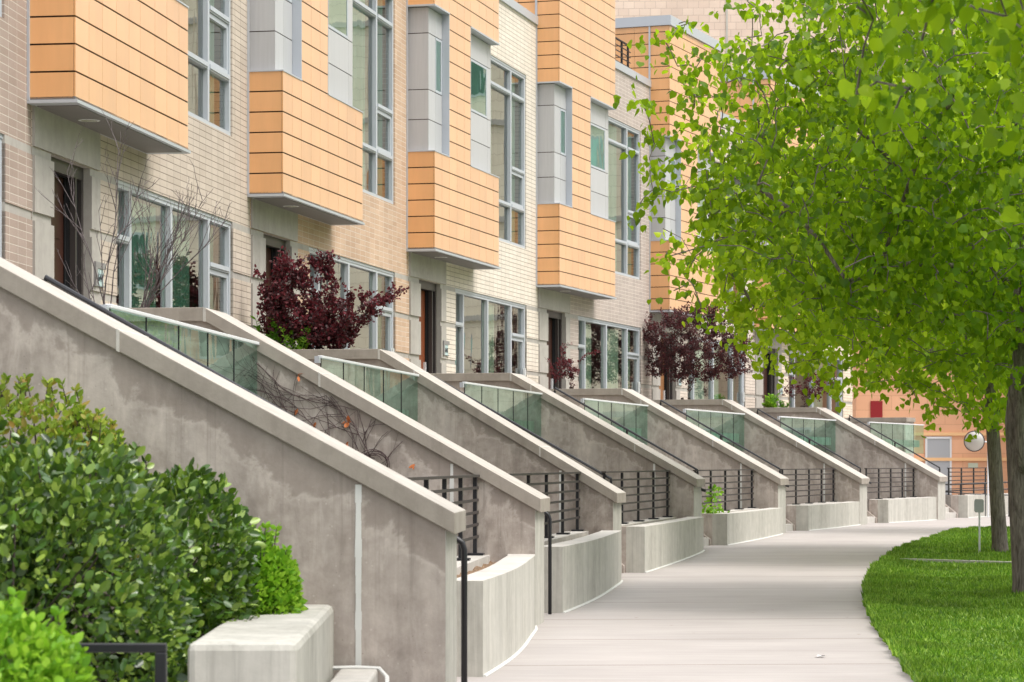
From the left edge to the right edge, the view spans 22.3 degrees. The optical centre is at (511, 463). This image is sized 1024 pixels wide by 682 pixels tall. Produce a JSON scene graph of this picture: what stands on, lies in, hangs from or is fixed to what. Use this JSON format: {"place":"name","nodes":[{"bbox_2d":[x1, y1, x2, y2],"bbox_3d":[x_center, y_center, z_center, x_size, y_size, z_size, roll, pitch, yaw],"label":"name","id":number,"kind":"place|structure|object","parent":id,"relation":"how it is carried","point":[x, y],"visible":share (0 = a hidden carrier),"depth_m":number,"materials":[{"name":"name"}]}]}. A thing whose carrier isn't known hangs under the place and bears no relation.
{"place":"outdoors","nodes":[
{"label":"outdoors","id":0,"kind":"place"},
{"bbox_2d":[457,515,1009,681],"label":"path","id":1,"kind":"structure","parent":0,"point":[787,606],"depth_m":29.69,"materials":[{"name":"concrete"}]},
{"bbox_2d":[0,587,96,681],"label":"bush","id":2,"kind":"object","parent":1,"relation":"on","point":[58,657],"visible":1,"depth_m":11.20,"materials":[{"name":"green plant"}]},
{"bbox_2d":[0,372,151,589],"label":"shrub","id":3,"kind":"object","parent":1,"relation":"on","point":[75,420],"visible":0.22,"depth_m":17.91,"materials":[{"name":"green plant"}]},
{"bbox_2d":[42,643,166,681],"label":"handrail","id":4,"kind":"object","parent":1,"relation":"on","point":[160,649],"visible":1,"depth_m":12.47,"materials":[{"name":"black metal"}]},
{"bbox_2d":[0,417,265,681],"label":"hedge","id":5,"kind":"object","parent":1,"relation":"on","point":[157,514],"visible":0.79,"depth_m":15.21,"materials":[{"name":"green plant"}]},
{"bbox_2d":[0,257,465,681],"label":"stair wall","id":6,"kind":"structure","parent":1,"relation":"on","point":[372,542],"depth_m":18.51,"materials":[{"name":"grey concrete"}]},
{"bbox_2d":[188,605,333,681],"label":"planter","id":7,"kind":"object","parent":1,"relation":"on","point":[288,647],"visible":0.78,"depth_m":14.73,"materials":[{"name":"concrete"}]},
{"bbox_2d":[188,521,308,637],"bbox_3d":[-1.827,0.872,17.605,0.894,0.970,0.951,0,0,0],"label":"bush","id":8,"kind":"object","parent":7,"relation":"in","point":[278,584],"visible":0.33,"depth_m":17.42,"materials":[{"name":"green plant"}]},
{"bbox_2d":[111,307,549,625],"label":"stair wall","id":9,"kind":"structure","parent":1,"relation":"on","point":[510,514],"depth_m":29.06,"materials":[{"name":"grey concrete"}]},
{"bbox_2d":[57,245,104,301],"bbox_3d":[-4.988,-2.086,29.966,0.543,0.977,0.269,0,0,8],"label":"bare shrub","id":10,"kind":"object","parent":9,"relation":"on","point":[83,278],"visible":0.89,"depth_m":29.89,"materials":[{"name":"brown plant"}]},
{"bbox_2d":[37,107,162,303],"bbox_3d":[-4.726,-2.859,29.722,1.632,2.421,0.728,0,0,8],"label":"bare shrub","id":11,"kind":"object","parent":9,"relation":"on","point":[124,229],"visible":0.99,"depth_m":29.74,"materials":[{"name":"brown plant"}]},
{"bbox_2d":[100,304,258,381],"bbox_3d":[-3.165,-0.863,25.638,0.080,1.006,7.130,0,0,5],"label":"glass railing","id":12,"kind":"object","parent":9,"relation":"attached to","point":[109,307],"visible":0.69,"depth_m":25.09,"materials":[{"name":"silver metal"}]},
{"bbox_2d":[132,162,231,307],"bbox_3d":[-3.768,-2.564,29.637,1.146,1.837,0.968,0,0,-5],"label":"bare shrub","id":13,"kind":"object","parent":9,"relation":"on","point":[151,299],"visible":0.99,"depth_m":29.71,"materials":[{"name":"brown plant"}]},
{"bbox_2d":[193,336,414,468],"bbox_3d":[-2.344,-0.256,29.078,2.540,2.487,0.082,0,0,6],"label":"climbing vine","id":14,"kind":"object","parent":9,"relation":"attached to","point":[346,424],"visible":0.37,"depth_m":29.08,"materials":[{"name":"orange plant"}]},
{"bbox_2d":[331,665,388,681],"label":"concrete step","id":15,"kind":"object","parent":1,"relation":"on","point":[355,673],"visible":0.9,"depth_m":18.08,"materials":[{"name":"grey concrete"}]},
{"bbox_2d":[292,349,625,535],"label":"stair wall","id":16,"kind":"structure","parent":1,"relation":"on","point":[441,408],"depth_m":39.54,"materials":[{"name":"grey concrete"}]},
{"bbox_2d":[251,316,290,346],"bbox_3d":[-3.755,-1.982,40.442,0.635,0.668,0.310,0,0,-9],"label":"green plant","id":17,"kind":"object","parent":16,"relation":"on","point":[272,335],"visible":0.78,"depth_m":40.42,"materials":[{"name":"green plant"}]},
{"bbox_2d":[279,326,310,349],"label":"green plant","id":18,"kind":"object","parent":16,"relation":"on","point":[300,342],"visible":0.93,"depth_m":40.17,"materials":[{"name":"green plant"}]},
{"bbox_2d":[252,246,409,348],"bbox_3d":[-2.831,-2.527,40.378,2.535,1.766,1.010,0,0,6],"label":"purple bush","id":19,"kind":"object","parent":16,"relation":"on","point":[316,320],"visible":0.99,"depth_m":40.25,"materials":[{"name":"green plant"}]},
{"bbox_2d":[314,355,418,412],"bbox_3d":[-1.944,-0.863,36.150,0.080,1.006,7.130,0,0,8],"label":"glass railing","id":20,"kind":"object","parent":16,"relation":"attached to","point":[318,358],"visible":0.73,"depth_m":35.52,"materials":[{"name":"silver metal"}]},
{"bbox_2d":[434,376,612,483],"bbox_3d":[0.088,-0.240,41.366,3.230,2.420,1.912,0,0,11],"label":"handrail","id":21,"kind":"object","parent":16,"relation":"attached to","point":[553,445],"visible":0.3,"depth_m":42.23,"materials":[{"name":"black metal"}]},
{"bbox_2d":[457,554,537,676],"bbox_3d":[-0.359,1.538,25.602,0.978,1.076,6.671,0,0,5],"label":"planter","id":22,"kind":"object","parent":1,"relation":"on","point":[502,628],"visible":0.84,"depth_m":23.52,"materials":[{"name":"concrete"}]},
{"bbox_2d":[406,475,484,559],"bbox_3d":[-0.655,0.563,25.778,0.180,0.890,6.510,0,0,5],"label":"fence","id":23,"kind":"object","parent":22,"relation":"on","point":[460,489],"visible":0.45,"depth_m":27.24,"materials":[{"name":"brown metal"}]},
{"bbox_2d":[510,419,533,432],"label":"terrace slab","id":24,"kind":"structure","parent":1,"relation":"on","point":[523,423],"depth_m":49.22,"materials":[{"name":"green glass"}]},
{"bbox_2d":[544,512,551,613],"bbox_3d":[-1.211,0.285,31.629,3.473,3.029,0.524,0,0,8],"label":"handrail","id":25,"kind":"object","parent":1,"relation":"on","point":[549,562],"visible":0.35,"depth_m":31.14,"materials":[{"name":"black metal"}]},
{"bbox_2d":[429,373,704,521],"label":"stair wall","id":26,"kind":"structure","parent":1,"relation":"on","point":[585,436],"depth_m":49.88,"materials":[{"name":"grey concrete"}]},
{"bbox_2d":[460,382,541,432],"bbox_3d":[-0.137,-0.863,46.578,0.080,1.006,7.130,0,0,11],"label":"glass railing","id":27,"kind":"object","parent":26,"relation":"attached to","point":[462,384],"visible":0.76,"depth_m":46.50,"materials":[{"name":"silver metal"}]},
{"bbox_2d":[554,387,705,491],"bbox_3d":[2.304,-0.300,51.642,3.480,2.540,1.912,0,0,14],"label":"handrail","id":28,"kind":"object","parent":26,"relation":"attached to","point":[632,432],"visible":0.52,"depth_m":52.57,"materials":[{"name":"black metal"}]},
{"bbox_2d":[544,530,622,612],"bbox_3d":[0.771,1.528,35.354,0.978,1.057,7.851,0,0,8],"label":"planter","id":29,"kind":"object","parent":1,"relation":"on","point":[586,567],"visible":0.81,"depth_m":33.45,"materials":[{"name":"concrete"}]},
{"bbox_2d":[510,472,583,537],"bbox_3d":[0.487,0.563,35.556,0.180,0.890,7.710,0,0,8],"label":"fence","id":30,"kind":"object","parent":29,"relation":"on","point":[562,492],"visible":0.56,"depth_m":37.23,"materials":[{"name":"brown metal"}]},
{"bbox_2d":[615,427,641,438],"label":"terrace slab","id":31,"kind":"structure","parent":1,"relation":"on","point":[638,431],"depth_m":59.38,"materials":[{"name":"green glass"}]},
{"bbox_2d":[621,517,704,572],"bbox_3d":[2.506,1.499,45.560,0.960,0.999,8.000,0,0,11],"label":"planter","id":32,"kind":"object","parent":1,"relation":"on","point":[648,545],"visible":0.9,"depth_m":43.35,"materials":[{"name":"concrete"}]},
{"bbox_2d":[601,470,672,523],"bbox_3d":[2.243,0.563,45.776,0.180,0.890,7.860,0,0,11],"label":"fence","id":33,"kind":"object","parent":32,"relation":"on","point":[653,493],"visible":0.73,"depth_m":45.98,"materials":[{"name":"brown metal"}]},
{"bbox_2d":[549,388,788,532],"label":"stair wall","id":34,"kind":"structure","parent":1,"relation":"on","point":[697,447],"depth_m":60.10,"materials":[{"name":"grey concrete"}]},
{"bbox_2d":[547,343,599,388],"bbox_3d":[1.407,-2.255,61.253,0.783,1.221,1.226,0,0,-43],"label":"purple bush","id":35,"kind":"object","parent":34,"relation":"on","point":[567,365],"visible":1,"depth_m":61.34,"materials":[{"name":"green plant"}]},
{"bbox_2d":[581,398,647,424],"bbox_3d":[2.297,-0.863,57.073,0.080,1.006,6.750,0,0,14],"label":"glass railing","id":36,"kind":"object","parent":34,"relation":"attached to","point":[584,399],"visible":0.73,"depth_m":56.32,"materials":[{"name":"silver metal"}]},
{"bbox_2d":[660,400,789,486],"bbox_3d":[5.017,-0.300,61.793,3.580,2.540,1.912,0,0,18],"label":"handrail","id":37,"kind":"object","parent":34,"relation":"attached to","point":[721,435],"visible":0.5,"depth_m":62.74,"materials":[{"name":"black metal"}]},
{"bbox_2d":[702,508,782,544],"bbox_3d":[4.877,1.443,55.905,0.960,0.885,7.670,0,0,14],"label":"planter","id":38,"kind":"object","parent":1,"relation":"on","point":[735,526],"visible":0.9,"depth_m":53.84,"materials":[{"name":"concrete"}]},
{"bbox_2d":[702,484,729,513],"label":"green plant","id":39,"kind":"object","parent":38,"relation":"in","point":[709,510],"visible":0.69,"depth_m":53.83,"materials":[{"name":"green plant"}]},
{"bbox_2d":[693,469,756,510],"bbox_3d":[4.624,0.563,56.125,0.180,0.890,7.510,0,0,14],"label":"fence","id":40,"kind":"object","parent":38,"relation":"on","point":[725,488],"visible":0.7,"depth_m":56.27,"materials":[{"name":"brown metal"}]},
{"bbox_2d":[652,399,869,524],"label":"stair wall","id":41,"kind":"structure","parent":1,"relation":"on","point":[771,442],"depth_m":70.13,"materials":[{"name":"grey concrete"}]},
{"bbox_2d":[642,291,754,399],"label":"purple plum tree","id":42,"kind":"object","parent":41,"relation":"on","point":[688,365],"visible":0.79,"depth_m":71.22,"materials":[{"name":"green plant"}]},
{"bbox_2d":[683,409,744,446],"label":"glass railing","id":43,"kind":"object","parent":41,"relation":"attached to","point":[684,410],"visible":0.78,"depth_m":67.33,"materials":[{"name":"silver metal"}]},
{"bbox_2d":[757,409,871,483],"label":"handrail","id":44,"kind":"object","parent":41,"relation":"attached to","point":[811,440],"visible":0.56,"depth_m":72.74,"materials":[{"name":"black metal"}]},
{"bbox_2d":[786,519,794,531],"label":"entry stairs","id":45,"kind":"structure","parent":1,"relation":"on","point":[790,526],"depth_m":62.39,"materials":[{"name":"concrete"}]},
{"bbox_2d":[786,501,860,530],"bbox_3d":[7.856,1.427,66.174,0.960,0.854,7.300,0,0,18],"label":"planter","id":46,"kind":"object","parent":1,"relation":"on","point":[814,516],"visible":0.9,"depth_m":64.35,"materials":[{"name":"concrete"}]},
{"bbox_2d":[781,468,837,504],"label":"fence","id":47,"kind":"object","parent":46,"relation":"on","point":[821,484],"visible":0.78,"depth_m":66.33,"materials":[{"name":"brown metal"}]},
{"bbox_2d":[747,407,947,519],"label":"stair wall","id":48,"kind":"structure","parent":1,"relation":"on","point":[857,445],"depth_m":80.02,"materials":[{"name":"grey concrete"}]},
{"bbox_2d":[762,392,780,407],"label":"green plant","id":49,"kind":"object","parent":48,"relation":"on","point":[769,402],"visible":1,"depth_m":81.46,"materials":[{"name":"green plant"}]},
{"bbox_2d":[777,416,835,451],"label":"glass railing","id":50,"kind":"object","parent":48,"relation":"attached to","point":[779,417],"visible":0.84,"depth_m":77.85,"materials":[{"name":"silver metal"}]},
{"bbox_2d":[782,372,836,406],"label":"purple bush","id":51,"kind":"object","parent":48,"relation":"on","point":[815,392],"visible":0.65,"depth_m":81.10,"materials":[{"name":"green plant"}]},
{"bbox_2d":[848,415,940,472],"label":"handrail","id":52,"kind":"object","parent":48,"relation":"attached to","point":[895,443],"visible":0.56,"depth_m":82.54,"materials":[{"name":"black metal"}]},
{"bbox_2d":[867,510,876,522],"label":"entry stairs","id":53,"kind":"structure","parent":1,"relation":"on","point":[871,518],"depth_m":72.77,"materials":[{"name":"concrete"}]},
{"bbox_2d":[867,497,936,522],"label":"planter","id":54,"kind":"object","parent":1,"relation":"on","point":[897,510],"visible":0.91,"depth_m":74.62,"materials":[{"name":"concrete"}]},
{"bbox_2d":[864,468,916,499],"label":"fence","id":55,"kind":"object","parent":54,"relation":"on","point":[891,482],"visible":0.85,"depth_m":76.33,"materials":[{"name":"brown metal"}]},
{"bbox_2d":[945,504,957,518],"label":"entry stairs","id":56,"kind":"structure","parent":1,"relation":"on","point":[950,512],"depth_m":82.66,"materials":[{"name":"concrete"}]},
{"bbox_2d":[945,493,1007,517],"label":"planter","id":57,"kind":"object","parent":1,"relation":"on","point":[961,506],"visible":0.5,"depth_m":83.04,"materials":[{"name":"concrete"}]},
{"bbox_2d":[947,467,986,494],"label":"fence","id":58,"kind":"object","parent":57,"relation":"on","point":[961,476],"visible":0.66,"depth_m":85.28,"materials":[{"name":"brown metal"}]},
{"bbox_2d":[945,481,1008,516],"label":"ramp railing","id":59,"kind":"object","parent":1,"relation":"on","point":[961,490],"visible":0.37,"depth_m":84.72,"materials":[{"name":"grey metal"}]},
{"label":"lawn","id":60,"kind":"structure","parent":0,"visible":0},
{"bbox_2d":[613,0,1023,592],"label":"linden tree","id":61,"kind":"object","parent":60,"relation":"on","point":[912,197],"visible":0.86,"depth_m":31.88,"materials":[{"name":"green plant"}]},
{"bbox_2d":[649,18,1023,552],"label":"linden tree","id":62,"kind":"object","parent":60,"relation":"on","point":[741,317],"visible":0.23,"depth_m":46.46,"materials":[{"name":"green plant"}]},
{"bbox_2d":[793,0,1023,222],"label":"linden tree","id":63,"kind":"object","parent":60,"relation":"on","point":[1005,30],"visible":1,"depth_m":15.40,"materials":[{"name":"green plant"}]},
{"bbox_2d":[861,525,1023,681],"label":"grass","id":64,"kind":"structure","parent":60,"relation":"on","point":[940,621],"depth_m":30.60,"materials":[{"name":"green plant"}]},
{"bbox_2d":[900,558,1011,563],"bbox_3d":[8.613,1.659,42.407,5.593,0.105,0.102,0,0,44],"label":"lawn edging","id":65,"kind":"object","parent":60,"relation":"on","point":[960,561],"visible":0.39,"depth_m":43.46,"materials":[{"name":"concrete"}]},
{"bbox_2d":[915,350,1010,395],"bbox_3d":[13.510,-2.931,60.940,9.660,9.368,9.368,0,0,0],"label":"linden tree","id":66,"kind":"object","parent":60,"relation":"on","point":[999,390],"depth_m":61.19,"materials":[{"name":"green plant"}]},
{"bbox_2d":[974,499,983,552],"bbox_3d":[8.448,1.206,46.996,0.180,1.140,0.035,0,0,30],"label":"signpost","id":67,"kind":"object","parent":60,"relation":"on","point":[978,505],"visible":0.88,"depth_m":46.99,"materials":[{"name":"silver metal"}]},
{"bbox_3d":[-3.551,0.588,21.049,5.740,3.076,2.940,0,0,5],"label":"entry stairs","id":68,"kind":"object","parent":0,"visible":0},
{"bbox_2d":[44,275,466,681],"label":"handrail","id":69,"kind":"object","parent":68,"relation":"on","point":[460,541],"visible":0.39,"depth_m":21.39,"materials":[{"name":"black metal"}]},
{"bbox_3d":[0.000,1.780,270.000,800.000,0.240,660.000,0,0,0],"label":"ground","id":70,"kind":"structure","parent":0,"visible":0},
{"bbox_2d":[0,0,32,274],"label":"townhouse","id":71,"kind":"structure","parent":70,"relation":"on","point":[16,201],"depth_m":29.92,"materials":[{"name":"brown brick"}]},
{"bbox_2d":[0,134,2,257],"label":"window","id":72,"kind":"structure","parent":71,"relation":"in","point":[1,136],"depth_m":29.45,"materials":[{"name":"grey"}]},
{"bbox_2d":[27,0,250,326],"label":"townhouse","id":73,"kind":"structure","parent":70,"relation":"on","point":[168,78],"depth_m":34.24,"materials":[{"name":"beige brick"}]},
{"bbox_2d":[51,157,82,301],"bbox_3d":[-5.624,-2.295,32.129,0.212,2.890,1.560,0,0,8],"label":"door","id":74,"kind":"structure","parent":73,"relation":"in","point":[68,242],"depth_m":32.52,"materials":[{"name":"brown wood"}]},
{"bbox_2d":[116,180,230,314],"bbox_3d":[-4.803,-2.295,37.093,0.135,2.890,6.200,0,0,8],"label":"window","id":75,"kind":"structure","parent":73,"relation":"in","point":[209,268],"depth_m":36.79,"materials":[{"name":"grey metal"}]},
{"bbox_2d":[187,0,229,135],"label":"window","id":76,"kind":"structure","parent":73,"relation":"in","point":[208,67],"depth_m":39.21,"materials":[{"name":"grey metal"}]},
{"bbox_2d":[247,0,408,360],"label":"townhouse","id":77,"kind":"structure","parent":70,"relation":"on","point":[326,124],"depth_m":44.69,"materials":[{"name":"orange brick"}]},
{"bbox_2d":[263,234,284,344],"bbox_3d":[-4.037,-2.295,42.769,0.212,2.890,1.560,0,0,11],"label":"door","id":78,"kind":"structure","parent":77,"relation":"in","point":[276,243],"depth_m":43.08,"materials":[{"name":"brown wood"}]},
{"bbox_2d":[329,0,347,39],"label":"window","id":79,"kind":"structure","parent":77,"relation":"in","point":[338,9],"depth_m":45.13,"materials":[{"name":"green glass"}]},
{"bbox_2d":[309,247,393,351],"bbox_3d":[-2.940,-2.295,47.679,0.135,2.890,6.200,0,0,11],"label":"window","id":80,"kind":"structure","parent":77,"relation":"in","point":[388,311],"depth_m":49.37,"materials":[{"name":"grey metal"}]},
{"bbox_2d":[353,0,392,203],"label":"window","id":81,"kind":"structure","parent":77,"relation":"in","point":[376,108],"depth_m":49.38,"materials":[{"name":"grey metal"}]},
{"bbox_2d":[406,0,537,382],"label":"townhouse","id":82,"kind":"structure","parent":70,"relation":"on","point":[471,165],"depth_m":55.10,"materials":[{"name":"beige brick"}]},
{"bbox_2d":[419,280,435,372],"bbox_3d":[-1.859,-2.295,53.304,0.212,2.890,1.560,0,0,14],"label":"door","id":83,"kind":"structure","parent":82,"relation":"in","point":[427,319],"depth_m":53.68,"materials":[{"name":"brown wood"}]},
{"bbox_2d":[435,37,441,94],"bbox_3d":[-1.492,-8.005,52.349,0.038,1.100,0.475,0,0,14],"label":"window","id":84,"kind":"structure","parent":82,"relation":"in","point":[438,43],"depth_m":52.39,"materials":[{"name":"green glass"}]},
{"bbox_2d":[471,59,486,118],"bbox_3d":[-0.731,-8.005,55.429,0.038,1.100,1.440,0,0,14],"label":"window","id":85,"kind":"structure","parent":82,"relation":"in","point":[478,71],"depth_m":55.48,"materials":[{"name":"green glass"}]},
{"bbox_2d":[455,288,525,375],"bbox_3d":[-0.488,-2.295,58.145,0.135,2.890,6.200,0,0,14],"label":"window","id":86,"kind":"structure","parent":82,"relation":"in","point":[511,336],"depth_m":57.82,"materials":[{"name":"grey metal"}]},
{"bbox_2d":[491,55,524,248],"bbox_3d":[-0.282,-7.095,58.984,0.110,4.090,4.470,0,0,14],"label":"window","id":87,"kind":"structure","parent":82,"relation":"in","point":[510,170],"depth_m":59.89,"materials":[{"name":"grey metal"}]},
{"bbox_2d":[514,0,651,399],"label":"townhouse","id":88,"kind":"structure","parent":70,"relation":"on","point":[592,264],"depth_m":64.91,"materials":[{"name":"orange brick"}]},
{"bbox_2d":[547,310,561,388],"bbox_3d":[0.911,-2.295,63.697,0.212,2.890,1.560,0,0,18],"label":"door","id":89,"kind":"structure","parent":88,"relation":"in","point":[554,342],"depth_m":64.06,"materials":[{"name":"brown wood"}]},
{"bbox_2d":[560,108,565,155],"bbox_3d":[1.216,-8.005,62.728,0.038,1.100,0.475,0,0,18],"label":"window","id":90,"kind":"structure","parent":88,"relation":"in","point":[562,112],"depth_m":62.72,"materials":[{"name":"green glass"}]},
{"bbox_2d":[591,123,604,171],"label":"window","id":91,"kind":"structure","parent":88,"relation":"in","point":[597,133],"depth_m":65.81,"materials":[{"name":"green glass"}]},
{"bbox_2d":[578,316,639,393],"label":"window","id":92,"kind":"structure","parent":88,"relation":"in","point":[627,355],"depth_m":68.81,"materials":[{"name":"grey metal"}]},
{"bbox_2d":[615,37,630,68],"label":"terrace railing","id":93,"kind":"object","parent":88,"relation":"on","point":[621,52],"visible":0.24,"depth_m":70.69,"materials":[{"name":"brown metal"}]},
{"bbox_2d":[608,116,639,279],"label":"window","id":94,"kind":"structure","parent":88,"relation":"in","point":[626,243],"depth_m":70.17,"materials":[{"name":"grey metal"}]},
{"bbox_2d":[708,432,738,442],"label":"terrace slab","id":95,"kind":"structure","parent":88,"relation":"attached to","point":[730,436],"depth_m":69.27,"materials":[{"name":"green glass"}]},
{"bbox_2d":[615,15,754,407],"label":"townhouse","id":96,"kind":"structure","parent":70,"relation":"on","point":[740,389],"depth_m":73.09,"materials":[{"name":"orange brick"}]},
{"bbox_2d":[659,333,672,399],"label":"door","id":97,"kind":"structure","parent":96,"relation":"in","point":[666,387],"depth_m":74.30,"materials":[{"name":"brown wood"}]},
{"bbox_2d":[690,337,743,406],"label":"window","id":98,"kind":"structure","parent":96,"relation":"in","point":[741,377],"depth_m":80.22,"materials":[{"name":"grey metal"}]},
{"bbox_2d":[796,436,830,444],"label":"terrace slab","id":99,"kind":"structure","parent":96,"relation":"attached to","point":[820,440],"depth_m":78.83,"materials":[{"name":"green glass"}]},
{"bbox_2d":[720,71,852,417],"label":"townhouse","id":100,"kind":"structure","parent":70,"relation":"on","point":[766,384],"depth_m":84.61,"materials":[{"name":"beige brick"}]},
{"bbox_2d":[762,349,774,407],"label":"door","id":101,"kind":"structure","parent":100,"relation":"in","point":[768,380],"depth_m":84.29,"materials":[{"name":"brown wood"}]},
{"bbox_2d":[789,351,841,416],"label":"window","id":102,"kind":"structure","parent":100,"relation":"in","point":[838,378],"depth_m":90.06,"materials":[{"name":"grey"}]},
{"bbox_2d":[882,439,919,446],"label":"terrace slab","id":103,"kind":"structure","parent":100,"relation":"attached to","point":[906,443],"depth_m":88.36,"materials":[{"name":"green glass"}]},
{"bbox_2d":[615,0,999,253],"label":"tower block","id":104,"kind":"structure","parent":70,"relation":"on","point":[729,24],"depth_m":111.66,"materials":[{"name":"concrete"}]},
{"bbox_2d":[845,417,914,456],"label":"stair wall","id":105,"kind":"structure","parent":70,"relation":"on","point":[902,432],"depth_m":90.63,"materials":[{"name":"green glass"}]},
{"bbox_2d":[867,422,923,451],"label":"glass railing","id":106,"kind":"object","parent":105,"relation":"attached to","point":[868,423],"visible":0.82,"depth_m":86.43,"materials":[{"name":"silver metal"}]},
{"bbox_2d":[852,323,1007,494],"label":"salmon building","id":107,"kind":"structure","parent":70,"relation":"on","point":[945,448],"depth_m":98.90,"materials":[{"name":"brown"}]},
{"bbox_2d":[871,401,882,417],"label":"red door","id":108,"kind":"structure","parent":107,"relation":"in","point":[876,406],"depth_m":98.93,"materials":[{"name":"red paint"}]},
{"bbox_2d":[925,437,951,494],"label":"door","id":109,"kind":"structure","parent":107,"relation":"in","point":[935,447],"depth_m":98.88,"materials":[{"name":"white paint"}]},
{"bbox_2d":[964,431,988,516],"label":"convex mirror","id":110,"kind":"object","parent":70,"relation":"on","point":[977,444],"visible":0.88,"depth_m":83.96,"materials":[{"name":"grey mirror"}]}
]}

